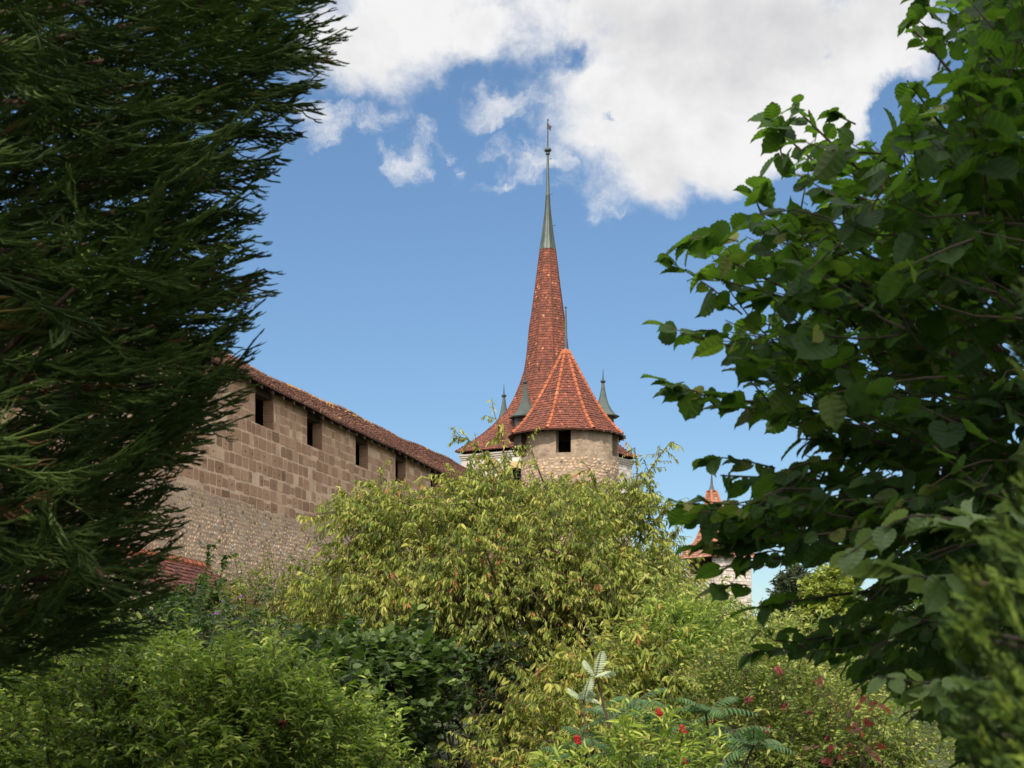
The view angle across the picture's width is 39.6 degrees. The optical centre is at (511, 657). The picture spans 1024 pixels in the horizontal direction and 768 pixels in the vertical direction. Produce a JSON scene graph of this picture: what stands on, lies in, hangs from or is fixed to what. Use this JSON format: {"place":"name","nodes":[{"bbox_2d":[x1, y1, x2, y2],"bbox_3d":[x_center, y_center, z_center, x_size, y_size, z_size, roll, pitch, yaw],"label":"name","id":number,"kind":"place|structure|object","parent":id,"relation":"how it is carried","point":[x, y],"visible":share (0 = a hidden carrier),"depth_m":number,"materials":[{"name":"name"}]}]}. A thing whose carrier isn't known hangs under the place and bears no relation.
{"place":"outdoors","nodes":[
{"label":"outdoors","id":0,"kind":"place"},
{"bbox_2d":[3,659,998,767],"bbox_3d":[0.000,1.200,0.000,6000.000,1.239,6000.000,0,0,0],"label":"ground","id":1,"kind":"structure","parent":0,"point":[928,761],"depth_m":29.78,"materials":[{"name":"green plant"}]},
{"bbox_2d":[0,593,208,767],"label":"shrub","id":2,"kind":"object","parent":1,"relation":"on","point":[58,749],"visible":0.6,"depth_m":9.47,"materials":[{"name":"green plant"}]},
{"bbox_2d":[35,545,273,725],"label":"outbuilding","id":3,"kind":"structure","parent":1,"relation":"on","point":[190,570],"depth_m":33.70,"materials":[{"name":"tile"}]},
{"bbox_2d":[18,574,319,763],"bbox_3d":[-4.266,0.335,17.466,4.408,2.761,4.095,0,0,0],"label":"shrub","id":4,"kind":"object","parent":1,"relation":"on","point":[206,629],"visible":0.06,"depth_m":16.84,"materials":[{"name":"green plant"}]},
{"bbox_2d":[0,0,357,689],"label":"giant sequoia","id":5,"kind":"object","parent":1,"relation":"on","point":[52,302],"visible":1,"depth_m":4.69,"materials":[{"name":"green plant"}]},
{"bbox_2d":[149,540,258,651],"bbox_3d":[-5.175,-0.146,23.961,2.236,3.705,2.327,0,0,0],"label":"climbing shrub","id":6,"kind":"object","parent":1,"relation":"on","point":[214,596],"visible":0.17,"depth_m":23.71,"materials":[{"name":"green plant"}]},
{"bbox_2d":[78,602,429,767],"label":"forsythia bush","id":7,"kind":"object","parent":1,"relation":"on","point":[256,713],"visible":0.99,"depth_m":8.98,"materials":[{"name":"green plant"}]},
{"bbox_2d":[0,269,514,692],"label":"town wall","id":8,"kind":"structure","parent":1,"relation":"on","point":[281,464],"depth_m":47.20,"materials":[{"name":"brown stone"}]},
{"bbox_2d":[201,542,338,641],"bbox_3d":[-3.847,-0.081,22.930,2.506,3.575,3.031,0,0,0],"label":"butterfly bush","id":9,"kind":"object","parent":1,"relation":"on","point":[248,604],"visible":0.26,"depth_m":22.46,"materials":[{"name":"green plant"}]},
{"bbox_2d":[266,554,378,638],"bbox_3d":[-3.131,-0.030,24.408,2.585,3.476,3.373,0,0,0],"label":"elder shrub","id":10,"kind":"object","parent":1,"relation":"on","point":[310,571],"visible":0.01,"depth_m":24.05,"materials":[{"name":"green plant"}]},
{"bbox_2d":[227,604,477,767],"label":"round leaved shrub","id":11,"kind":"object","parent":1,"relation":"on","point":[406,663],"visible":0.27,"depth_m":14.59,"materials":[{"name":"green plant"}]},
{"bbox_2d":[404,621,541,767],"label":"shrub","id":12,"kind":"object","parent":1,"relation":"on","point":[462,712],"visible":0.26,"depth_m":18.15,"materials":[{"name":"green plant"}]},
{"bbox_2d":[261,398,727,766],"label":"bush","id":13,"kind":"object","parent":1,"relation":"on","point":[501,597],"visible":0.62,"depth_m":19.29,"materials":[{"name":"green plant"}]},
{"bbox_2d":[455,119,636,621],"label":"church tower","id":14,"kind":"structure","parent":1,"relation":"on","point":[545,344],"depth_m":108.81,"materials":[{"name":"tile"}]},
{"bbox_2d":[505,461,520,506],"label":"window","id":15,"kind":"structure","parent":14,"relation":"in","point":[514,463],"depth_m":106.24,"materials":[{"name":"yellow stone"}]},
{"bbox_2d":[508,306,625,666],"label":"round tower","id":16,"kind":"structure","parent":1,"relation":"on","point":[569,417],"depth_m":82.96,"materials":[{"name":"tile"}]},
{"bbox_2d":[430,603,741,767],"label":"cherry shrub","id":17,"kind":"object","parent":1,"relation":"on","point":[566,664],"visible":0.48,"depth_m":14.35,"materials":[{"name":"green plant"}]},
{"bbox_2d":[520,688,735,767],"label":"peach shoots","id":18,"kind":"object","parent":1,"relation":"on","point":[627,734],"visible":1,"depth_m":8.24,"materials":[{"name":"green plant"}]},
{"bbox_2d":[532,651,796,767],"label":"sumac","id":19,"kind":"object","parent":1,"relation":"on","point":[740,739],"visible":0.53,"depth_m":9.80,"materials":[{"name":"green plant"}]},
{"bbox_2d":[594,581,772,744],"bbox_3d":[1.959,0.437,15.541,2.054,2.544,2.913,0,0,27],"label":"willow leaved shrub","id":20,"kind":"object","parent":1,"relation":"on","point":[703,625],"visible":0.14,"depth_m":14.89,"materials":[{"name":"green plant"}]},
{"bbox_2d":[680,474,753,622],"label":"gate turret","id":21,"kind":"object","parent":1,"relation":"on","point":[711,494],"visible":0.16,"depth_m":128.93,"materials":[{"name":"paint"}]},
{"bbox_2d":[612,562,905,760],"bbox_3d":[3.115,0.226,18.421,3.800,2.979,4.710,0,0,0],"label":"yellow green shrub","id":22,"kind":"object","parent":1,"relation":"on","point":[655,591],"visible":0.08,"depth_m":17.63,"materials":[{"name":"green plant"}]},
{"bbox_2d":[766,563,815,626],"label":"conifer","id":23,"kind":"object","parent":1,"relation":"on","point":[784,583],"visible":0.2,"depth_m":98.81,"materials":[{"name":"green plant"}]},
{"bbox_2d":[644,610,980,767],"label":"berry shrub","id":24,"kind":"object","parent":1,"relation":"on","point":[760,679],"visible":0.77,"depth_m":11.37,"materials":[{"name":"green plant"}]},
{"bbox_2d":[791,562,865,655],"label":"broadleaf tree","id":25,"kind":"object","parent":1,"relation":"on","point":[831,583],"visible":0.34,"depth_m":83.49,"materials":[{"name":"green plant"}]},
{"bbox_2d":[640,0,1023,767],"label":"hazel","id":26,"kind":"object","parent":1,"relation":"on","point":[954,464],"visible":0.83,"depth_m":4.79,"materials":[{"name":"green plant"}]},
{"bbox_2d":[803,683,890,767],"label":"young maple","id":27,"kind":"object","parent":1,"relation":"on","point":[867,723],"visible":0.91,"depth_m":8.33,"materials":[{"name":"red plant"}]},
{"bbox_2d":[835,584,1005,693],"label":"broadleaf tree","id":28,"kind":"object","parent":1,"relation":"on","point":[914,605],"visible":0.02,"depth_m":52.40,"materials":[{"name":"green plant"}]},
{"bbox_2d":[939,276,1023,767],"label":"thuja","id":29,"kind":"object","parent":1,"relation":"on","point":[1005,667],"visible":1,"depth_m":1.76,"materials":[{"name":"green plant"}]},
{"bbox_2d":[0,0,1023,657],"label":"sky","id":30,"kind":"structure","parent":0,"point":[405,227],"materials":[{"name":"blue"}]}
]}

